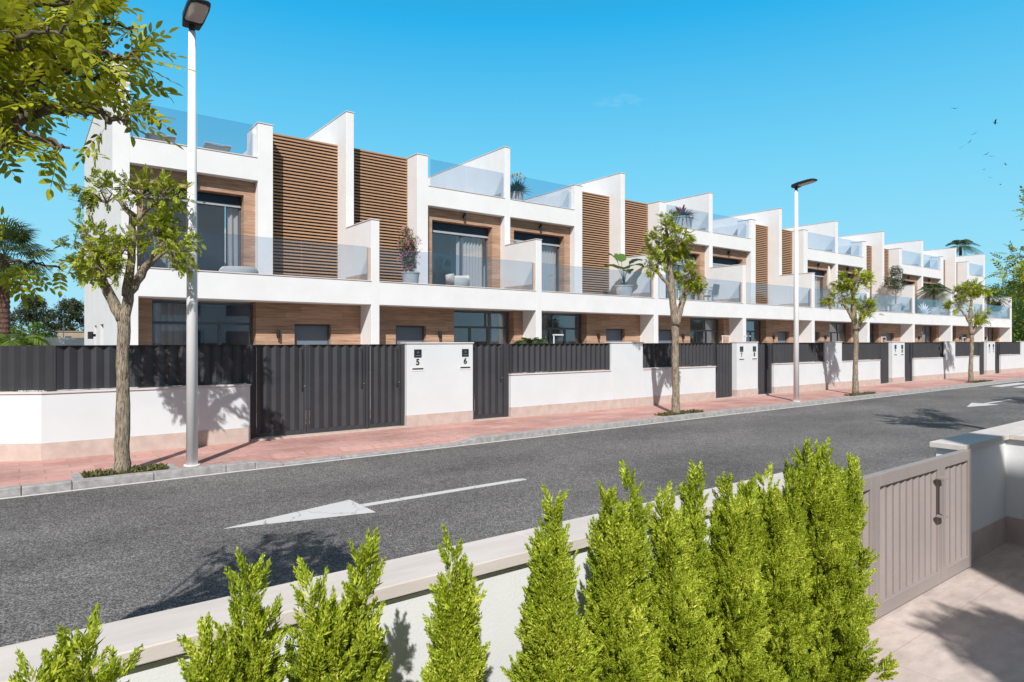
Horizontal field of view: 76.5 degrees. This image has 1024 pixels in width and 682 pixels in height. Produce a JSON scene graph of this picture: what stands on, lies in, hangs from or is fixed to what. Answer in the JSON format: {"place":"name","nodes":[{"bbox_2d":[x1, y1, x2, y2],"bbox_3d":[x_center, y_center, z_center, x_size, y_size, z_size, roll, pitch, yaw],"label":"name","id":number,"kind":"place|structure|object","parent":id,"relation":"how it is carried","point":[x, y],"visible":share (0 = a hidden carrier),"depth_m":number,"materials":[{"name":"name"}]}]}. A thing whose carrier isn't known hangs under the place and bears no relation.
{"place":"outdoors","nodes":[
{"label":"outdoors","id":0,"kind":"place"},
{"bbox_2d":[84,61,379,409],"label":"terraced house","id":1,"kind":"structure","parent":0,"point":[299,240],"depth_m":18.33,"materials":[{"name":"white paint"}]},
{"bbox_2d":[143,186,240,268],"bbox_3d":[-8.736,-2.816,17.759,2.480,2.529,0.250,0,0,-37],"label":"window frame","id":2,"kind":"structure","parent":1,"relation":"in","point":[233,203],"depth_m":18.23,"materials":[{"name":"metal"}]},
{"bbox_2d":[152,301,252,386],"bbox_3d":[-7.966,0.470,16.724,2.420,2.900,0.190,0,0,-37],"label":"window frame","id":3,"kind":"structure","parent":1,"relation":"in","point":[169,322],"depth_m":16.35,"materials":[{"name":"metal"}]},
{"bbox_2d":[202,142,231,151],"bbox_3d":[-8.715,-5.189,18.743,0.716,0.517,1.986,0,0,-37],"label":"sun lounger","id":4,"kind":"object","parent":1,"relation":"on","point":[210,145],"visible":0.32,"depth_m":18.01,"materials":[{"name":"white paint"}]},
{"bbox_2d":[219,266,257,273],"bbox_3d":[-7.164,-1.740,17.023,0.960,0.380,0.960,0,0,-37],"label":"pouffe","id":5,"kind":"object","parent":1,"relation":"on","point":[242,269],"visible":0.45,"depth_m":16.63,"materials":[{"name":"beige fabric"}]},
{"bbox_2d":[295,324,328,407],"bbox_3d":[-5.640,0.736,18.207,1.038,2.389,0.070,0,0,-37],"label":"door","id":6,"kind":"structure","parent":1,"relation":"in","point":[305,334],"depth_m":18.18,"materials":[{"name":"metal"}]},
{"bbox_2d":[0,399,474,461],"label":"front yard","id":7,"kind":"structure","parent":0,"point":[309,421],"depth_m":16.84,"materials":[{"name":"stone"}]},
{"bbox_2d":[354,146,541,398],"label":"terraced house","id":8,"kind":"structure","parent":7,"relation":"on","point":[456,219],"depth_m":21.83,"materials":[{"name":"white paint"}]},
{"bbox_2d":[396,226,423,282],"bbox_3d":[-3.126,-2.566,19.674,0.825,2.033,0.934,0,0,-37],"label":"potted plant","id":9,"kind":"object","parent":8,"relation":"on","point":[408,253],"visible":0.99,"depth_m":19.58,"materials":[{"name":"green plant"}]},
{"bbox_2d":[396,326,423,343],"bbox_3d":[-3.199,0.736,20.052,1.038,2.389,0.070,0,0,-37],"label":"door","id":10,"kind":"structure","parent":8,"relation":"in","point":[403,333],"depth_m":20.06,"materials":[{"name":"metal"}]},
{"bbox_2d":[445,274,469,285],"bbox_3d":[-1.760,-1.838,20.968,0.760,0.584,0.838,0,0,38],"label":"armchair","id":11,"kind":"object","parent":8,"relation":"on","point":[451,279],"visible":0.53,"depth_m":20.64,"materials":[{"name":"beige fabric"}]},
{"bbox_2d":[432,221,487,286],"bbox_3d":[-1.923,-2.816,22.909,2.480,2.529,0.250,0,0,-37],"label":"window frame","id":12,"kind":"structure","parent":8,"relation":"in","point":[468,238],"depth_m":23.26,"materials":[{"name":"metal"}]},
{"bbox_2d":[454,311,508,397],"bbox_3d":[-1.137,0.470,21.886,2.420,2.900,0.190,0,0,-37],"label":"window frame","id":13,"kind":"structure","parent":8,"relation":"in","point":[495,328],"depth_m":22.30,"materials":[{"name":"metal"}]},
{"bbox_2d":[514,337,559,372],"bbox_3d":[0.594,0.913,18.686,2.783,2.034,2.840,0,0,-37],"label":"garden palm","id":14,"kind":"object","parent":7,"relation":"on","point":[536,340],"visible":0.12,"depth_m":18.57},
{"bbox_2d":[510,172,657,371],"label":"terraced house","id":15,"kind":"structure","parent":7,"relation":"on","point":[578,230],"depth_m":25.58,"materials":[{"name":"white paint"}]},
{"bbox_2d":[510,172,531,200],"bbox_3d":[0.109,-5.652,24.546,1.356,1.443,1.384,0,0,10],"label":"potted plant","id":16,"kind":"object","parent":15,"relation":"on","point":[516,189],"visible":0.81,"depth_m":24.35,"materials":[{"name":"green plant"}]},
{"bbox_2d":[514,232,559,291],"bbox_3d":[0.837,-2.816,24.995,2.480,2.529,0.250,0,0,-37],"label":"window frame","id":17,"kind":"structure","parent":15,"relation":"in","point":[549,244],"depth_m":25.48,"materials":[{"name":"metal"}]},
{"bbox_2d":[542,313,580,370],"bbox_3d":[1.607,0.470,23.960,2.420,2.900,0.190,0,0,-37],"label":"window frame","id":18,"kind":"structure","parent":15,"relation":"in","point":[544,316],"depth_m":23.76,"materials":[{"name":"metal"}]},
{"bbox_2d":[606,329,621,341],"bbox_3d":[3.933,0.736,25.443,1.038,2.389,0.070,0,0,-37],"label":"door","id":19,"kind":"structure","parent":15,"relation":"in","point":[612,335],"depth_m":25.46,"materials":[{"name":"metal"}]},
{"bbox_2d":[602,253,643,295],"bbox_3d":[4.508,-2.528,25.544,1.802,1.957,1.273,0,0,-37],"label":"potted plant","id":20,"kind":"object","parent":15,"relation":"on","point":[623,289],"visible":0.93,"depth_m":25.43,"materials":[{"name":"green plant"}]},
{"bbox_2d":[625,192,746,367],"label":"terraced house","id":21,"kind":"structure","parent":7,"relation":"on","point":[703,320],"depth_m":29.33,"materials":[{"name":"white paint"}]},
{"bbox_2d":[659,330,671,367],"bbox_3d":[6.374,0.736,27.288,1.038,2.389,0.070,0,0,-37],"label":"door","id":22,"kind":"structure","parent":21,"relation":"in","point":[665,336],"depth_m":27.34,"materials":[{"name":"metal"}]},
{"bbox_2d":[666,253,694,299],"bbox_3d":[7.650,-2.816,30.145,2.480,2.529,0.250,0,0,-37],"label":"window frame","id":23,"kind":"structure","parent":21,"relation":"in","point":[678,265],"depth_m":30.39,"materials":[{"name":"glass"}]},
{"bbox_2d":[666,204,698,227],"bbox_3d":[7.871,-5.627,30.232,1.664,1.393,1.655,0,0,-37],"label":"potted plant","id":24,"kind":"object","parent":21,"relation":"on","point":[683,217],"visible":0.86,"depth_m":29.87,"materials":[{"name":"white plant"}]},
{"bbox_2d":[690,318,717,365],"bbox_3d":[8.435,0.470,29.122,2.420,2.900,0.190,0,0,-37],"label":"window frame","id":25,"kind":"structure","parent":21,"relation":"in","point":[709,330],"depth_m":29.52,"materials":[{"name":"metal"}]},
{"bbox_2d":[713,208,814,362],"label":"terraced house","id":26,"kind":"structure","parent":7,"relation":"on","point":[753,241],"depth_m":32.94,"materials":[{"name":"white paint"}]},
{"bbox_2d":[713,257,737,266],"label":"window frame","id":27,"kind":"structure","parent":26,"relation":"in","point":[717,262],"depth_m":32.12,"materials":[{"name":"metal"}]},
{"bbox_2d":[782,221,869,361],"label":"terraced house","id":28,"kind":"structure","parent":7,"relation":"on","point":[818,248],"depth_m":36.73,"materials":[{"name":"white paint"}]},
{"bbox_2d":[808,269,823,307],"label":"window frame","id":29,"kind":"structure","parent":28,"relation":"in","point":[818,274],"depth_m":37.90,"materials":[{"name":"metal"}]},
{"bbox_2d":[830,323,845,341],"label":"window frame","id":30,"kind":"structure","parent":28,"relation":"in","point":[839,332],"depth_m":36.85,"materials":[{"name":"metal"}]},
{"bbox_2d":[838,231,914,359],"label":"terraced house","id":31,"kind":"structure","parent":7,"relation":"on","point":[860,252],"depth_m":40.30,"materials":[{"name":"white paint"}]},
{"bbox_2d":[882,265,907,311],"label":"potted tree","id":32,"kind":"object","parent":31,"relation":"on","point":[894,282],"visible":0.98,"depth_m":40.07,"materials":[{"name":"green plant"}]},
{"bbox_2d":[884,240,952,357],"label":"terraced house","id":33,"kind":"structure","parent":7,"relation":"on","point":[907,257],"depth_m":44.10,"materials":[{"name":"white paint"}]},
{"bbox_2d":[916,283,954,314],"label":"potted palm","id":34,"kind":"object","parent":33,"relation":"on","point":[935,310],"visible":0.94,"depth_m":43.60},
{"bbox_2d":[923,247,983,355],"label":"terraced house","id":35,"kind":"structure","parent":7,"relation":"on","point":[939,265],"depth_m":47.51,"materials":[{"name":"white paint"}]},
{"bbox_2d":[956,254,1011,354],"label":"terraced house","id":36,"kind":"structure","parent":7,"relation":"on","point":[971,267],"depth_m":51.11,"materials":[{"name":"white paint"}]},
{"bbox_2d":[986,298,1004,317],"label":"potted plant","id":37,"kind":"object","parent":36,"relation":"on","point":[998,305],"visible":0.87,"depth_m":50.59,"materials":[{"name":"green plant"}]},
{"bbox_2d":[984,289,1012,317],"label":"potted palm","id":38,"kind":"object","parent":36,"relation":"on","point":[987,298],"visible":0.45,"depth_m":49.76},
{"bbox_2d":[0,381,1023,646],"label":"road","id":39,"kind":"structure","parent":0,"point":[70,559],"depth_m":8.47,"materials":[{"name":"asphalt"}]},
{"bbox_2d":[224,478,526,528],"bbox_3d":[-1.484,2.058,8.380,4.200,0.004,0.760,0,0,-37],"label":"arrow marking","id":40,"kind":"object","parent":39,"relation":"on","point":[346,507],"visible":1,"depth_m":7.85,"materials":[{"name":"paint"}]},
{"bbox_2d":[0,381,1017,498],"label":"gutter line","id":41,"kind":"object","parent":39,"relation":"on","point":[409,451],"depth_m":11.53,"materials":[{"name":"concrete"}]},
{"bbox_2d":[0,372,1023,493],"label":"pavement","id":42,"kind":"structure","parent":0,"point":[15,473],"depth_m":12.93,"materials":[{"name":"tile"}]},
{"bbox_2d":[83,469,165,477],"bbox_3d":[-5.736,1.972,9.645,1.070,0.055,0.335,0,0,-37],"label":"tree pit","id":43,"kind":"object","parent":42,"relation":"on","point":[123,473],"visible":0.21,"depth_m":9.50,"materials":[{"name":"soil"}]},
{"bbox_2d":[79,462,169,476],"bbox_3d":[-5.738,1.906,9.657,1.158,0.100,0.446,0,0,-37],"label":"ground cover","id":44,"kind":"object","parent":43,"relation":"on","point":[133,469],"visible":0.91,"depth_m":9.57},
{"bbox_2d":[51,163,205,472],"bbox_3d":[-5.678,-0.301,9.680,2.105,4.746,1.655,0,0,-19],"label":"street tree","id":45,"kind":"object","parent":43,"relation":"on","point":[160,230],"visible":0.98,"depth_m":9.55,"materials":[{"name":"green plant"}]},
{"bbox_2d":[0,345,250,460],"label":"garden wall","id":46,"kind":"structure","parent":42,"relation":"on","point":[52,423],"depth_m":11.12,"materials":[{"name":"paint"}]},
{"bbox_2d":[182,0,210,466],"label":"street lamp","id":47,"kind":"object","parent":42,"relation":"on","point":[195,13],"visible":0.98,"depth_m":10.10,"materials":[{"name":"metal"}]},
{"bbox_2d":[250,425,406,441],"bbox_3d":[-3.786,1.958,13.653,3.365,0.085,0.310,0,0,-37],"label":"gate threshold","id":48,"kind":"object","parent":42,"relation":"on","point":[321,433],"visible":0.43,"depth_m":13.47,"materials":[{"name":"stone"}]},
{"bbox_2d":[249,344,404,438],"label":"gate posts","id":49,"kind":"object","parent":48,"relation":"on","point":[402,375],"visible":0.65,"depth_m":14.09,"materials":[{"name":"metal"}]},
{"bbox_2d":[254,345,305,437],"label":"metal gate","id":50,"kind":"structure","parent":49,"relation":"attached to","point":[279,389],"depth_m":13.02,"materials":[{"name":"metal"}]},
{"bbox_2d":[306,344,364,432],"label":"metal gate","id":51,"kind":"structure","parent":49,"relation":"attached to","point":[337,386],"depth_m":13.70,"materials":[{"name":"metal"}]},
{"bbox_2d":[368,344,399,427],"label":"metal gate","id":52,"kind":"structure","parent":49,"relation":"attached to","point":[383,384],"depth_m":14.36,"materials":[{"name":"metal"}]},
{"bbox_2d":[401,342,473,427],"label":"garden wall","id":53,"kind":"structure","parent":42,"relation":"on","point":[438,383],"depth_m":15.05,"materials":[{"name":"paint"}]},
{"bbox_2d":[473,416,510,421],"bbox_3d":[-0.570,1.960,16.085,1.146,0.080,0.310,0,0,-37],"label":"gate threshold","id":54,"kind":"object","parent":42,"relation":"on","point":[488,418],"visible":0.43,"depth_m":16.00,"materials":[{"name":"stone"}]},
{"bbox_2d":[502,344,508,416],"bbox_3d":[-0.169,1.026,16.375,0.150,1.888,0.090,0,0,-37],"label":"gate post","id":55,"kind":"object","parent":54,"relation":"on","point":[505,380],"visible":0.71,"depth_m":16.33,"materials":[{"name":"metal"}]},
{"bbox_2d":[473,344,502,418],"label":"metal gate","id":56,"kind":"structure","parent":55,"relation":"attached to","point":[488,380],"depth_m":16.03,"materials":[{"name":"metal"}]},
{"bbox_2d":[508,342,715,417],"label":"garden wall","id":57,"kind":"structure","parent":42,"relation":"on","point":[630,375],"depth_m":18.29,"materials":[{"name":"paint"}]},
{"bbox_2d":[716,396,736,399],"bbox_3d":[7.105,1.960,21.886,1.180,0.080,0.310,0,0,-37],"label":"gate threshold","id":58,"kind":"object","parent":42,"relation":"on","point":[717,398],"visible":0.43,"depth_m":21.90,"materials":[{"name":"stone"}]},
{"bbox_2d":[714,343,731,397],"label":"metal gate","id":59,"kind":"structure","parent":58,"relation":"on","point":[723,358],"depth_m":21.91,"materials":[{"name":"metal"}]},
{"bbox_2d":[729,342,758,397],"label":"garden wall","id":60,"kind":"structure","parent":42,"relation":"on","point":[744,369],"depth_m":22.40,"materials":[{"name":"paint"}]},
{"bbox_2d":[791,178,817,401],"bbox_3d":[9.303,-1.566,20.661,0.320,7.033,0.776,0,0,-37],"label":"street lamp","id":61,"kind":"object","parent":42,"relation":"on","point":[797,185],"visible":1,"depth_m":20.81,"materials":[{"name":"metal"}]},
{"bbox_2d":[772,342,880,393],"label":"garden wall","id":62,"kind":"structure","parent":42,"relation":"on","point":[831,369],"depth_m":25.73,"materials":[{"name":"paint"}]},
{"bbox_2d":[886,341,904,383],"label":"garden wall","id":63,"kind":"structure","parent":42,"relation":"on","point":[896,361],"depth_m":29.58,"materials":[{"name":"paint"}]},
{"bbox_2d":[912,341,979,381],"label":"garden wall","id":64,"kind":"structure","parent":42,"relation":"on","point":[946,360],"depth_m":32.83,"materials":[{"name":"paint"}]},
{"bbox_2d":[981,341,995,374],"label":"garden wall","id":65,"kind":"structure","parent":42,"relation":"on","point":[989,357],"depth_m":36.80,"materials":[{"name":"paint"}]},
{"bbox_2d":[999,341,1023,373],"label":"garden wall","id":66,"kind":"structure","parent":42,"relation":"on","point":[1011,360],"depth_m":39.16,"materials":[{"name":"paint"}]},
{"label":"tree pit","id":67,"kind":"structure","parent":42,"relation":"on","visible":0},
{"bbox_2d":[637,209,709,413],"bbox_3d":[4.327,-0.715,17.265,1.906,5.468,1.278,0,0,3],"label":"street tree","id":68,"kind":"object","parent":67,"relation":"on","point":[672,257],"visible":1,"depth_m":17.16,"materials":[{"name":"green plant"}]},
{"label":"tree pit","id":69,"kind":"structure","parent":42,"relation":"on","visible":0},
{"bbox_2d":[818,268,882,393],"bbox_3d":[12.322,-0.328,23.632,1.283,4.642,2.383,0,0,-80],"label":"street tree","id":70,"kind":"object","parent":69,"relation":"on","point":[846,284],"visible":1,"depth_m":23.49,"materials":[{"name":"green plant"}]},
{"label":"tree pit","id":71,"kind":"structure","parent":42,"relation":"on","visible":0},
{"bbox_2d":[942,276,997,381],"bbox_3d":[21.816,-0.556,30.968,2.424,5.131,1.410,0,0,9],"label":"street tree","id":72,"kind":"object","parent":71,"relation":"on","point":[968,292],"visible":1,"depth_m":30.89,"materials":[{"name":"green plant"}]},
{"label":"gate threshold","id":73,"kind":"structure","parent":42,"relation":"on","visible":0},
{"bbox_2d":[768,343,771,393],"bbox_3d":[9.352,1.026,23.572,0.140,1.888,0.090,0,0,-37],"label":"gate post","id":74,"kind":"object","parent":73,"relation":"on","point":[770,368],"visible":0.74,"depth_m":23.53,"materials":[{"name":"metal"}]},
{"bbox_2d":[758,343,768,393],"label":"metal gate","id":75,"kind":"structure","parent":74,"relation":"attached to","point":[763,367],"depth_m":23.36,"materials":[{"name":"metal"}]},
{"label":"gate threshold","id":76,"kind":"structure","parent":42,"relation":"on","visible":0},
{"bbox_2d":[910,342,911,380],"bbox_3d":[18.925,1.026,30.808,0.140,1.888,0.090,0,0,-37],"label":"gate post","id":77,"kind":"object","parent":76,"relation":"on","point":[911,364],"visible":0.56,"depth_m":30.76,"materials":[{"name":"metal"}]},
{"bbox_2d":[905,342,910,380],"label":"metal gate","id":78,"kind":"structure","parent":77,"relation":"attached to","point":[907,358],"depth_m":30.60,"materials":[{"name":"metal"}]},
{"bbox_2d":[0,0,1023,337],"label":"sky","id":79,"kind":"structure","parent":0,"point":[741,102],"materials":[{"name":"blue"}]},
{"bbox_2d":[854,543,1023,681],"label":"patio","id":80,"kind":"structure","parent":0,"point":[966,625],"depth_m":4.40,"materials":[{"name":"tile"}]},
{"bbox_2d":[847,474,874,620],"bbox_3d":[2.253,1.430,4.316,0.600,1.000,0.050,0,0,-37],"label":"gate post","id":81,"kind":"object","parent":80,"relation":"on","point":[867,538],"depth_m":4.45,"materials":[{"name":"metal"}]},
{"bbox_2d":[869,457,947,619],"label":"metal gate","id":82,"kind":"structure","parent":80,"relation":"on","point":[910,506],"depth_m":4.84,"materials":[{"name":"metal"}]},
{"bbox_2d":[929,420,1023,561],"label":"garden wall","id":83,"kind":"structure","parent":80,"relation":"on","point":[997,486],"depth_m":6.11,"materials":[{"name":"paint"}]},
{"bbox_2d":[936,449,970,581],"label":"metal gate","id":84,"kind":"structure","parent":83,"relation":"attached to","point":[956,529],"depth_m":5.41,"materials":[{"name":"metal"}]},
{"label":"near pavement","id":85,"kind":"structure","parent":0,"visible":0},
{"bbox_2d":[0,0,195,308],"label":"overhanging tree","id":86,"kind":"object","parent":85,"relation":"on","point":[32,47],"visible":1,"depth_m":2.35,"materials":[{"name":"green plant"}]},
{"bbox_2d":[984,186,1023,314],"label":"overhanging tree","id":87,"kind":"object","parent":85,"relation":"on","point":[1020,271],"visible":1,"depth_m":12.65,"materials":[{"name":"green plant"}]},
{"label":"ground","id":88,"kind":"structure","parent":0,"visible":0},
{"bbox_2d":[0,334,51,390],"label":"palm","id":89,"kind":"object","parent":88,"relation":"on","point":[29,340],"visible":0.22,"depth_m":19.34,"materials":[{"name":"green plant"}]},
{"bbox_2d":[0,215,58,391],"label":"palm tree","id":90,"kind":"object","parent":88,"relation":"on","point":[14,236],"visible":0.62,"depth_m":22.89,"materials":[{"name":"plant"}]},
{"bbox_2d":[10,319,60,337],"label":"bush","id":91,"kind":"object","parent":88,"relation":"on","point":[37,328],"visible":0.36,"depth_m":45.01,"materials":[{"name":"green plant"}]},
{"bbox_2d":[10,294,62,337],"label":"eucalyptus tree","id":92,"kind":"object","parent":88,"relation":"on","point":[36,305],"visible":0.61,"depth_m":168.77,"materials":[{"name":"green plant"}]},
{"bbox_2d":[11,338,83,390],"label":"boundary wall","id":93,"kind":"structure","parent":88,"relation":"on","point":[66,341],"depth_m":25.55,"materials":[{"name":"white paint"}]},
{"bbox_2d":[41,297,83,335],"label":"eucalyptus tree","id":94,"kind":"object","parent":88,"relation":"on","point":[72,307],"visible":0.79,"depth_m":166.70,"materials":[{"name":"green plant"}]},
{"bbox_2d":[56,331,83,337],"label":"building","id":95,"kind":"structure","parent":88,"relation":"on","point":[73,334],"depth_m":150.74,"materials":[{"name":"beige paint"}]},
{"bbox_2d":[0,378,1023,497],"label":"kerb","id":96,"kind":"structure","parent":88,"relation":"on","point":[48,487],"depth_m":11.84,"materials":[{"name":"concrete"}]},
{"bbox_2d":[946,239,983,255],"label":"palm tree","id":97,"kind":"object","parent":88,"relation":"on","point":[961,243],"visible":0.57,"depth_m":71.84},
{"bbox_2d":[1005,279,1023,341],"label":"broadleaf tree","id":98,"kind":"object","parent":88,"relation":"on","point":[1016,329],"visible":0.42,"depth_m":58.02,"materials":[{"name":"green plant"}]},
{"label":"lawn","id":99,"kind":"structure","parent":0,"visible":0},
{"bbox_2d":[0,470,844,681],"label":"garden wall","id":100,"kind":"structure","parent":99,"relation":"on","point":[501,570],"depth_m":2.46,"materials":[{"name":"beige stone"}]},
{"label":"planting bed","id":101,"kind":"structure","parent":0,"visible":0},
{"bbox_2d":[7,601,143,681],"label":"golden conifer","id":102,"kind":"object","parent":101,"relation":"on","point":[65,663],"visible":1,"depth_m":1.46,"materials":[{"name":"green plant"}]},
{"bbox_2d":[177,545,292,681],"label":"golden conifer","id":103,"kind":"object","parent":101,"relation":"on","point":[245,654],"visible":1,"depth_m":1.68,"materials":[{"name":"green plant"}]},
{"bbox_2d":[282,526,392,681],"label":"golden conifer","id":104,"kind":"object","parent":101,"relation":"on","point":[343,641],"visible":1,"depth_m":1.81,"materials":[{"name":"green plant"}]},
{"bbox_2d":[416,522,490,681],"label":"golden conifer","id":105,"kind":"object","parent":101,"relation":"on","point":[457,653],"visible":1,"depth_m":2.06,"materials":[{"name":"green plant"}]},
{"bbox_2d":[500,484,603,681],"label":"golden conifer","id":106,"kind":"object","parent":101,"relation":"on","point":[552,631],"visible":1,"depth_m":2.29,"materials":[{"name":"green plant"}]},
{"bbox_2d":[579,458,664,681],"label":"golden conifer","id":107,"kind":"object","parent":101,"relation":"on","point":[620,563],"visible":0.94,"depth_m":2.46,"materials":[{"name":"green plant"}]},
{"bbox_2d":[642,459,724,681],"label":"golden conifer","id":108,"kind":"object","parent":101,"relation":"on","point":[680,600],"visible":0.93,"depth_m":2.67,"materials":[{"name":"green plant"}]},
{"bbox_2d":[702,471,789,681],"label":"golden conifer","id":109,"kind":"object","parent":101,"relation":"on","point":[737,540],"visible":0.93,"depth_m":2.91,"materials":[{"name":"green plant"}]},
{"bbox_2d":[740,459,829,681],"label":"golden conifer","id":110,"kind":"object","parent":101,"relation":"on","point":[785,570],"visible":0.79,"depth_m":3.11,"materials":[{"name":"green plant"}]},
{"bbox_2d":[789,437,899,681],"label":"golden conifer","id":111,"kind":"object","parent":101,"relation":"on","point":[832,505],"visible":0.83,"depth_m":3.39,"materials":[{"name":"green plant"}]},
{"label":"gate threshold","id":112,"kind":"structure","parent":0,"visible":0},
{"bbox_2d":[878,342,888,382],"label":"metal gate","id":113,"kind":"structure","parent":112,"relation":"on","point":[884,359],"depth_m":29.11,"materials":[{"name":"metal"}]},
{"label":"gate threshold","id":114,"kind":"structure","parent":0,"visible":0},
{"bbox_2d":[978,342,983,374],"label":"metal gate","id":115,"kind":"structure","parent":114,"relation":"on","point":[981,355],"depth_m":36.34,"materials":[{"name":"metal"}]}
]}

